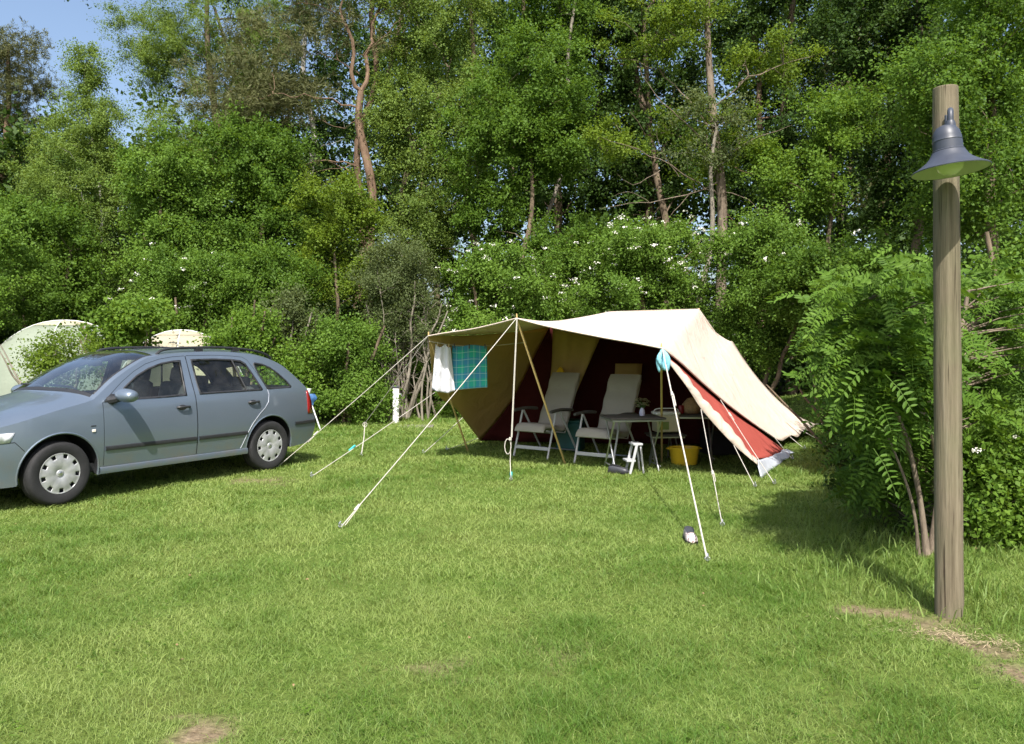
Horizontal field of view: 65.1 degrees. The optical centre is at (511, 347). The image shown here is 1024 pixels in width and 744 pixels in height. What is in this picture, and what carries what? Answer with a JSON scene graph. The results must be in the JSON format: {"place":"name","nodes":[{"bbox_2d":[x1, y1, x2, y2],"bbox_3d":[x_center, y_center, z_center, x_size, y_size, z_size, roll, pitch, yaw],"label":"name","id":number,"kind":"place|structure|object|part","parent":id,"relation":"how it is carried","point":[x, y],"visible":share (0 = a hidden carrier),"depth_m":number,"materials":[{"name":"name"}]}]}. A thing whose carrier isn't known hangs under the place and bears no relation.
{"place":"outdoors","nodes":[
{"label":"outdoors","id":0,"kind":"place"},
{"bbox_2d":[307,389,320,428],"bbox_3d":[-3.499,1.081,14.100,0.287,0.725,0.100,0,0,0],"label":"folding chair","id":1,"kind":"object","parent":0,"point":[313,397],"visible":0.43,"depth_m":14.09,"materials":[{"name":"plastic"}]},
{"bbox_2d":[0,0,1021,341],"label":"sky","id":2,"kind":"structure","parent":0,"point":[63,20],"materials":[{"name":"blue"}]},
{"bbox_2d":[0,379,1023,743],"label":"lawn","id":3,"kind":"structure","parent":0,"point":[206,727],"depth_m":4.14,"materials":[{"name":"plant"}]},
{"bbox_2d":[0,16,67,211],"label":"pine tree","id":4,"kind":"object","parent":3,"relation":"on","point":[8,70],"visible":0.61,"depth_m":29.65,"materials":[{"name":"green plant"}]},
{"bbox_2d":[0,205,84,340],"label":"elder shrub","id":5,"kind":"object","parent":3,"relation":"on","point":[10,243],"visible":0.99,"depth_m":17.08,"materials":[{"name":"green plant"}]},
{"bbox_2d":[0,187,115,343],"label":"elder shrub","id":6,"kind":"object","parent":3,"relation":"on","point":[63,300],"visible":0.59,"depth_m":19.61,"materials":[{"name":"green plant"}]},
{"bbox_2d":[0,315,121,390],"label":"blackthorn shrub","id":7,"kind":"object","parent":3,"relation":"on","point":[54,356],"visible":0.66,"depth_m":12.40,"materials":[{"name":"green plant"}]},
{"bbox_2d":[0,320,125,395],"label":"dome tent","id":8,"kind":"object","parent":3,"relation":"on","point":[8,382],"visible":0.29,"depth_m":16.18,"materials":[{"name":"beige fabric"}]},
{"bbox_2d":[0,37,155,326],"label":"birch tree","id":9,"kind":"object","parent":3,"relation":"on","point":[98,156],"visible":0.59,"depth_m":21.57,"materials":[{"name":"green plant"}]},
{"bbox_2d":[59,290,184,379],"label":"maple shrub","id":10,"kind":"object","parent":3,"relation":"on","point":[126,322],"visible":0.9,"depth_m":14.09,"materials":[{"name":"green plant"}]},
{"bbox_2d":[0,346,314,504],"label":"parked car","id":11,"kind":"object","parent":3,"relation":"on","point":[58,446],"visible":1,"depth_m":8.31,"materials":[{"name":"paint"}]},
{"bbox_3d":[-4.970,0.615,8.952,0.249,1.051,1.043,0,0,31],"label":"door","id":12,"kind":"part","parent":11,"relation":"part of","materials":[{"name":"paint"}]},
{"bbox_3d":[-3.714,0.615,8.186,0.249,1.051,1.043,0,0,31],"label":"door","id":13,"kind":"part","parent":11,"relation":"part of","materials":[{"name":"paint"}]},
{"bbox_3d":[-4.432,0.614,9.832,0.250,1.055,1.003,0,0,31],"label":"door","id":14,"kind":"part","parent":11,"relation":"part of","materials":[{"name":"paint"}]},
{"bbox_3d":[-3.177,0.614,9.066,0.250,1.055,1.003,0,0,31],"label":"door","id":15,"kind":"part","parent":11,"relation":"part of","materials":[{"name":"paint"}]},
{"bbox_2d":[92,237,234,343],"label":"hawthorn shrub","id":16,"kind":"object","parent":3,"relation":"on","point":[176,271],"visible":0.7,"depth_m":16.61,"materials":[{"name":"green plant"}]},
{"bbox_2d":[95,116,246,334],"bbox_3d":[-8.015,-1.957,19.067,3.419,7.049,3.240,0,0,0],"label":"hazel shrub","id":17,"kind":"object","parent":3,"relation":"on","point":[161,185],"visible":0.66,"depth_m":18.59,"materials":[{"name":"green plant"}]},
{"bbox_2d":[64,0,277,220],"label":"oak tree","id":18,"kind":"object","parent":3,"relation":"on","point":[227,11],"visible":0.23,"depth_m":26.52,"materials":[{"name":"green plant"}]},
{"bbox_2d":[122,329,242,385],"bbox_3d":[-6.507,0.548,15.800,2.631,1.820,1.756,0,0,-15],"label":"dome tent","id":19,"kind":"object","parent":3,"relation":"on","point":[177,338],"visible":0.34,"depth_m":15.39,"materials":[{"name":"beige fabric"}]},
{"bbox_2d":[82,0,332,221],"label":"willow tree","id":20,"kind":"object","parent":3,"relation":"on","point":[169,26],"visible":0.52,"depth_m":25.50,"materials":[{"name":"green plant"}]},
{"bbox_2d":[165,98,331,305],"bbox_3d":[-6.543,-2.266,19.862,4.163,7.625,3.980,0,0,33],"label":"maple tree","id":21,"kind":"object","parent":3,"relation":"on","point":[259,158],"visible":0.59,"depth_m":19.48,"materials":[{"name":"green plant"}]},
{"bbox_2d":[186,296,335,394],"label":"hazel shrub","id":22,"kind":"object","parent":3,"relation":"on","point":[246,330],"visible":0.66,"depth_m":14.38,"materials":[{"name":"green plant"}]},
{"bbox_2d":[184,227,341,376],"bbox_3d":[-5.338,-0.492,17.012,2.937,4.109,2.998,0,0,31],"label":"hazel shrub","id":23,"kind":"object","parent":3,"relation":"on","point":[237,285],"visible":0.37,"depth_m":16.59,"materials":[{"name":"green plant"}]},
{"bbox_2d":[244,281,337,373],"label":"hazel shrub","id":24,"kind":"object","parent":3,"relation":"on","point":[298,310],"visible":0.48,"depth_m":15.37,"materials":[{"name":"green plant"}]},
{"bbox_2d":[168,0,427,393],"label":"pine tree","id":25,"kind":"object","parent":3,"relation":"on","point":[292,91],"visible":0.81,"depth_m":20.82,"materials":[{"name":"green plant"}]},
{"bbox_2d":[205,0,393,279],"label":"birch tree","id":26,"kind":"object","parent":3,"relation":"on","point":[344,97],"visible":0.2,"depth_m":27.69,"materials":[{"name":"green plant"}]},
{"bbox_2d":[200,0,408,307],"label":"pine tree","id":27,"kind":"object","parent":3,"relation":"on","point":[237,41],"visible":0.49,"depth_m":22.40,"materials":[{"name":"green plant"}]},
{"bbox_2d":[269,162,395,383],"bbox_3d":[-4.135,-1.414,18.978,2.820,5.954,2.666,0,0,43],"label":"oak tree","id":28,"kind":"object","parent":3,"relation":"on","point":[351,209],"visible":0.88,"depth_m":18.77,"materials":[{"name":"green plant"}]},
{"bbox_2d":[281,304,407,424],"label":"holly shrub","id":29,"kind":"object","parent":3,"relation":"on","point":[350,351],"visible":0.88,"depth_m":15.04,"materials":[{"name":"green plant"}]},
{"bbox_2d":[339,227,453,418],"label":"privet shrub","id":30,"kind":"object","parent":3,"relation":"on","point":[394,300],"visible":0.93,"depth_m":16.13,"materials":[{"name":"green plant"}]},
{"bbox_2d":[392,385,401,422],"bbox_3d":[-2.216,1.096,15.469,0.189,0.735,0.135,0,0,-10],"label":"water post","id":31,"kind":"object","parent":3,"relation":"on","point":[396,409],"visible":0.82,"depth_m":15.41,"materials":[{"name":"white plastic"}]},
{"bbox_2d":[377,270,447,420],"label":"bare shrub","id":32,"kind":"object","parent":3,"relation":"on","point":[401,378],"visible":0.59,"depth_m":16.21,"materials":[{"name":"brown plant"}]},
{"bbox_2d":[319,0,505,287],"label":"oak tree","id":33,"kind":"object","parent":3,"relation":"on","point":[359,82],"visible":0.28,"depth_m":25.49,"materials":[{"name":"green plant"}]},
{"bbox_2d":[317,0,508,305],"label":"oak tree","id":34,"kind":"object","parent":3,"relation":"on","point":[354,27],"visible":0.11,"depth_m":28.00,"materials":[{"name":"green plant"}]},
{"bbox_2d":[380,348,460,415],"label":"bramble shrub","id":35,"kind":"object","parent":3,"relation":"on","point":[447,409],"visible":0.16,"depth_m":16.92,"materials":[{"name":"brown plant"}]},
{"bbox_2d":[343,0,526,293],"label":"birch tree","id":36,"kind":"object","parent":3,"relation":"on","point":[395,116],"visible":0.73,"depth_m":21.04,"materials":[{"name":"green plant"}]},
{"bbox_2d":[15,454,976,739],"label":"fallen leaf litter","id":37,"kind":"object","parent":3,"relation":"on","point":[307,578],"visible":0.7,"depth_m":4.51,"materials":[{"name":"brown plant"}]},
{"bbox_2d":[444,0,567,265],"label":"birch tree","id":38,"kind":"object","parent":3,"relation":"on","point":[509,14],"visible":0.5,"depth_m":23.41,"materials":[{"name":"green plant"}]},
{"bbox_2d":[428,235,585,335],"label":"hawthorn shrub","id":39,"kind":"object","parent":3,"relation":"on","point":[503,288],"visible":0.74,"depth_m":16.43,"materials":[{"name":"green plant"}]},
{"bbox_2d":[0,0,1023,395],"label":"woodland","id":40,"kind":"object","parent":3,"relation":"on","point":[14,136],"visible":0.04,"depth_m":27.42,"materials":[{"name":"green plant"}]},
{"bbox_2d":[0,454,1023,743],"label":"clover patch","id":41,"kind":"object","parent":3,"relation":"on","point":[494,626],"visible":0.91,"depth_m":4.08,"materials":[{"name":"green plant"}]},
{"bbox_2d":[411,4,616,292],"bbox_3d":[0.055,-3.310,19.504,5.035,9.729,3.742,0,0,0],"label":"alder tree","id":42,"kind":"object","parent":3,"relation":"on","point":[529,124],"visible":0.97,"depth_m":19.16,"materials":[{"name":"green plant"}]},
{"bbox_2d":[457,17,628,233],"bbox_3d":[1.368,-5.902,29.907,6.651,14.516,4.352,0,0,-27],"label":"oak tree","id":43,"kind":"object","parent":3,"relation":"on","point":[487,26],"visible":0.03,"depth_m":29.57,"materials":[{"name":"green plant"}]},
{"bbox_2d":[513,372,579,458],"bbox_3d":[0.490,0.892,10.814,0.624,1.102,0.923,0,0,37],"label":"folding chair","id":44,"kind":"object","parent":3,"relation":"on","point":[560,395],"visible":0.98,"depth_m":10.89,"materials":[{"name":"grey fabric"}]},
{"bbox_2d":[278,308,825,561],"bbox_3d":[1.007,0.483,11.275,5.935,2.185,10.815,0,0,27],"label":"tent","id":45,"kind":"object","parent":3,"relation":"on","point":[715,377],"visible":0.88,"depth_m":11.45,"materials":[{"name":"beige fabric"}]},
{"bbox_2d":[429,341,526,345],"bbox_3d":[-0.434,-0.051,10.215,1.260,0.069,0.121,0,0,-13],"label":"washing line","id":46,"kind":"object","parent":45,"relation":"attached to","point":[491,345],"visible":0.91,"depth_m":10.25,"materials":[{"name":"fabric"}]},
{"bbox_2d":[432,344,454,392],"bbox_3d":[-0.869,0.258,10.120,0.295,0.622,0.088,0,0,0],"label":"towel","id":47,"kind":"object","parent":46,"relation":"hanging from","point":[443,379],"visible":1,"depth_m":10.12,"materials":[{"name":"white fabric"}]},
{"bbox_2d":[452,345,486,389],"bbox_3d":[-0.541,0.250,10.220,0.456,0.579,0.030,0,0,-2],"label":"tea towel","id":48,"kind":"object","parent":46,"relation":"hanging from","point":[466,360],"visible":0.98,"depth_m":10.22,"materials":[{"name":"fabric"}]},
{"bbox_2d":[656,349,670,371],"bbox_3d":[1.574,0.136,8.354,0.148,0.240,0.097,0,0,0],"label":"cloth bundle","id":49,"kind":"object","parent":45,"relation":"hanging from","point":[660,363],"visible":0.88,"depth_m":8.32,"materials":[{"name":"teal fabric"}]},
{"bbox_2d":[556,418,584,451],"bbox_3d":[0.820,1.220,11.250,0.360,0.432,0.320,0,0,20],"label":"folding chair","id":50,"kind":"object","parent":3,"relation":"on","point":[564,440],"visible":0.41,"depth_m":11.10,"materials":[{"name":"teal fabric"}]},
{"bbox_2d":[510,201,632,320],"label":"hazel shrub","id":51,"kind":"object","parent":3,"relation":"on","point":[557,245],"visible":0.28,"depth_m":18.46,"materials":[{"name":"green plant"}]},
{"bbox_2d":[485,0,657,237],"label":"oak tree","id":52,"kind":"object","parent":3,"relation":"on","point":[558,205],"visible":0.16,"depth_m":24.45,"materials":[{"name":"green plant"}]},
{"bbox_2d":[507,0,639,318],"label":"birch tree","id":53,"kind":"object","parent":3,"relation":"on","point":[581,5],"visible":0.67,"depth_m":22.48,"materials":[{"name":"green plant"}]},
{"bbox_2d":[480,4,669,309],"bbox_3d":[2.683,-5.541,27.301,6.071,13.949,5.389,0,0,24],"label":"oak tree","id":54,"kind":"object","parent":3,"relation":"on","point":[613,93],"visible":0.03,"depth_m":26.98,"materials":[{"name":"green plant"}]},
{"bbox_2d":[573,374,641,463],"bbox_3d":[1.239,0.897,10.175,0.624,1.102,0.923,0,0,36],"label":"folding chair","id":55,"kind":"object","parent":3,"relation":"on","point":[621,394],"visible":0.85,"depth_m":10.29,"materials":[{"name":"grey fabric"}]},
{"bbox_2d":[607,464,628,473],"bbox_3d":[1.228,1.393,9.264,0.245,0.096,0.092,0,0,30],"label":"shoe","id":56,"kind":"object","parent":3,"relation":"on","point":[614,468],"visible":0.99,"depth_m":9.24,"materials":[{"name":"fabric"}]},
{"bbox_2d":[599,414,665,470],"bbox_3d":[1.430,1.131,9.550,0.660,0.637,0.560,0,0,-8],"label":"camping table","id":57,"kind":"object","parent":3,"relation":"on","point":[614,418],"visible":0.96,"depth_m":9.46,"materials":[{"name":"metal"}]},
{"bbox_2d":[634,398,649,415],"bbox_3d":[1.560,0.706,9.617,0.205,0.212,0.195,0,0,0],"label":"flower vase","id":58,"kind":"object","parent":57,"relation":"on","point":[642,410],"visible":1,"depth_m":9.60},
{"bbox_2d":[623,441,643,473],"bbox_3d":[1.411,1.274,9.308,0.213,0.361,0.197,0,0,-8],"label":"step stool","id":59,"kind":"object","parent":3,"relation":"on","point":[632,460],"visible":0.88,"depth_m":9.24,"materials":[{"name":"white metal"}]},
{"bbox_2d":[547,206,728,328],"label":"hawthorn shrub","id":60,"kind":"object","parent":3,"relation":"on","point":[644,260],"visible":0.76,"depth_m":16.27,"materials":[{"name":"green plant"}]},
{"bbox_2d":[544,0,754,262],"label":"oak tree","id":61,"kind":"object","parent":3,"relation":"on","point":[648,192],"visible":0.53,"depth_m":24.30,"materials":[{"name":"green plant"}]},
{"bbox_2d":[644,432,686,462],"bbox_3d":[1.950,1.276,10.200,0.460,0.377,0.360,0,0,-4],"label":"folding stand","id":62,"kind":"object","parent":3,"relation":"on","point":[675,435],"visible":0.59,"depth_m":10.10,"materials":[{"name":"metal"}]},
{"bbox_2d":[651,408,680,431],"bbox_3d":[1.950,0.910,10.180,0.343,0.303,0.235,0,0,-8],"label":"cool box","id":63,"kind":"object","parent":62,"relation":"on","point":[670,423],"visible":0.77,"depth_m":10.08,"materials":[{"name":"beige plastic"}]},
{"bbox_2d":[666,445,701,464],"bbox_3d":[2.140,1.339,9.980,0.452,0.213,0.300,0,0,-5],"label":"washing tub","id":64,"kind":"object","parent":3,"relation":"on","point":[677,454],"visible":0.95,"depth_m":9.86,"materials":[{"name":"yellow plastic"}]},
{"bbox_2d":[598,0,771,305],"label":"oak tree","id":65,"kind":"object","parent":3,"relation":"on","point":[661,203],"visible":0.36,"depth_m":23.71,"materials":[{"name":"green plant"}]},
{"bbox_2d":[667,412,713,462],"bbox_3d":[2.300,1.157,10.350,0.640,0.617,0.550,0,0,6],"label":"camping table","id":66,"kind":"object","parent":3,"relation":"on","point":[699,415],"visible":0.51,"depth_m":10.21,"materials":[{"name":"metal"}]},
{"bbox_2d":[678,405,683,413],"bbox_3d":[2.160,0.785,10.250,0.076,0.105,0.076,0,0,0],"label":"storage jar","id":67,"kind":"object","parent":66,"relation":"on","point":[681,409],"visible":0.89,"depth_m":10.22,"materials":[{"name":"red plastic"}]},
{"bbox_2d":[682,398,700,413],"bbox_3d":[2.300,0.738,10.300,0.250,0.200,0.248,0,0,0],"label":"wicker basket","id":68,"kind":"object","parent":66,"relation":"on","point":[691,405],"visible":0.88,"depth_m":10.21,"materials":[{"name":"brown wicker"}]},
{"bbox_2d":[576,0,836,326],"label":"oak tree","id":69,"kind":"object","parent":3,"relation":"on","point":[667,12],"visible":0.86,"depth_m":17.40,"materials":[{"name":"green plant"}]},
{"bbox_2d":[651,76,769,302],"bbox_3d":[4.178,-2.119,16.806,2.304,7.201,2.089,0,0,0],"label":"birch tree","id":70,"kind":"object","parent":3,"relation":"on","point":[721,154],"visible":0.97,"depth_m":16.82,"materials":[{"name":"green plant"}]},
{"bbox_2d":[699,428,743,454],"bbox_3d":[2.850,1.271,10.900,0.520,0.330,0.360,0,0,-10],"label":"storage crate","id":71,"kind":"object","parent":3,"relation":"on","point":[722,444],"visible":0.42,"depth_m":10.73,"materials":[{"name":"black plastic"}]},
{"bbox_2d":[646,0,844,388],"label":"pine tree","id":72,"kind":"object","parent":3,"relation":"on","point":[759,84],"visible":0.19,"depth_m":22.95,"materials":[{"name":"green plant"}]},
{"bbox_2d":[693,192,822,393],"bbox_3d":[4.784,-0.810,15.361,2.592,4.344,2.687,0,0,0],"label":"elder shrub","id":73,"kind":"object","parent":3,"relation":"on","point":[754,242],"visible":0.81,"depth_m":15.10,"materials":[{"name":"green plant"}]},
{"bbox_2d":[688,0,903,396],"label":"ash tree","id":74,"kind":"object","parent":3,"relation":"on","point":[760,15],"visible":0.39,"depth_m":22.56,"materials":[{"name":"green plant"}]},
{"bbox_2d":[739,228,869,414],"bbox_3d":[5.701,-0.414,14.215,2.521,3.494,2.707,0,0,39],"label":"elder shrub","id":75,"kind":"object","parent":3,"relation":"on","point":[791,277],"visible":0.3,"depth_m":14.07,"materials":[{"name":"green plant"}]},
{"bbox_2d":[766,384,855,468],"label":"elder shrub","id":76,"kind":"object","parent":3,"relation":"on","point":[830,446],"visible":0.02,"depth_m":9.65,"materials":[{"name":"green plant"}]},
{"bbox_2d":[719,0,909,253],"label":"oak tree","id":77,"kind":"object","parent":3,"relation":"on","point":[810,83],"visible":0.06,"depth_m":24.95,"materials":[{"name":"green plant"}]},
{"bbox_2d":[734,71,895,249],"bbox_3d":[6.439,-2.445,16.971,3.482,6.972,2.519,0,0,0],"label":"beech tree","id":78,"kind":"object","parent":3,"relation":"on","point":[808,197],"visible":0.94,"depth_m":16.79,"materials":[{"name":"green plant"}]},
{"bbox_2d":[789,0,951,250],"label":"pine tree","id":79,"kind":"object","parent":3,"relation":"on","point":[857,196],"visible":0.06,"depth_m":26.68,"materials":[{"name":"green plant"}]},
{"bbox_2d":[786,211,979,361],"bbox_3d":[5.830,-0.335,12.438,2.924,3.585,2.473,0,0,0],"label":"hazel shrub","id":80,"kind":"object","parent":3,"relation":"on","point":[859,259],"visible":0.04,"depth_m":12.34,"materials":[{"name":"green plant"}]},
{"bbox_2d":[802,250,971,445],"bbox_3d":[3.983,0.201,8.565,1.682,2.581,2.346,0,0,0],"label":"rowan shrub","id":81,"kind":"object","parent":3,"relation":"on","point":[835,282],"visible":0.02,"depth_m":8.80,"materials":[{"name":"green plant"}]},
{"bbox_2d":[793,261,991,461],"bbox_3d":[4.563,0.263,9.425,2.677,2.609,2.231,0,0,-44],"label":"elder shrub","id":82,"kind":"object","parent":3,"relation":"on","point":[822,375],"depth_m":9.39,"materials":[{"name":"green plant"}]},
{"bbox_2d":[762,243,1023,557],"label":"rowan shrub","id":83,"kind":"object","parent":3,"relation":"on","point":[875,346],"visible":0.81,"depth_m":5.35,"materials":[{"name":"green plant"}]},
{"bbox_2d":[793,0,1002,253],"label":"oak tree","id":84,"kind":"object","parent":3,"relation":"on","point":[878,14],"visible":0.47,"depth_m":18.97,"materials":[{"name":"green plant"}]},
{"bbox_2d":[772,504,1023,611],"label":"grass tuft","id":85,"kind":"object","parent":3,"relation":"on","point":[986,582],"visible":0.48,"depth_m":5.38,"materials":[{"name":"green plant"}]},
{"bbox_2d":[807,381,1004,514],"bbox_3d":[3.826,0.930,7.341,1.890,1.733,1.780,0,0,0],"label":"elder shrub","id":86,"kind":"object","parent":3,"relation":"on","point":[831,479],"visible":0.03,"depth_m":7.68,"materials":[{"name":"green plant"}]},
{"bbox_2d":[822,0,1023,265],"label":"hornbeam tree","id":87,"kind":"object","parent":3,"relation":"on","point":[967,59],"visible":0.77,"depth_m":11.10,"materials":[{"name":"green plant"}]},
{"bbox_2d":[830,616,1022,654],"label":"dry straw","id":88,"kind":"object","parent":3,"relation":"on","point":[980,641],"visible":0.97,"depth_m":3.91,"materials":[{"name":"plant"}]},
{"bbox_2d":[862,0,1023,244],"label":"hornbeam tree","id":89,"kind":"object","parent":3,"relation":"on","point":[1013,63],"visible":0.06,"depth_m":15.54,"materials":[{"name":"green plant"}]},
{"bbox_2d":[878,394,1023,552],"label":"bramble shrub","id":90,"kind":"object","parent":3,"relation":"on","point":[1006,522],"visible":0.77,"depth_m":5.45,"materials":[{"name":"green plant"}]},
{"bbox_2d":[911,84,991,618],"bbox_3d":[2.220,0.093,4.113,0.375,2.968,0.487,0,0,0],"label":"lamp post","id":91,"kind":"object","parent":3,"relation":"on","point":[948,164],"visible":0.94,"depth_m":4.23,"materials":[{"name":"brown wood"}]},
{"bbox_2d":[961,213,1023,438],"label":"elder shrub","id":92,"kind":"object","parent":3,"relation":"on","point":[1016,252],"visible":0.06,"depth_m":8.17,"materials":[{"name":"green plant"}]},
{"bbox_2d":[315,394,1023,656],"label":"rough grass","id":93,"kind":"structure","parent":0,"point":[930,568],"depth_m":5.02,"materials":[{"name":"green plant"}]},
{"bbox_2d":[682,526,697,544],"bbox_3d":[1.330,1.393,6.000,0.092,0.096,0.245,0,0,2],"label":"shoe","id":94,"kind":"object","parent":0,"point":[689,536],"visible":1,"depth_m":5.94,"materials":[{"name":"fabric"}]}
]}

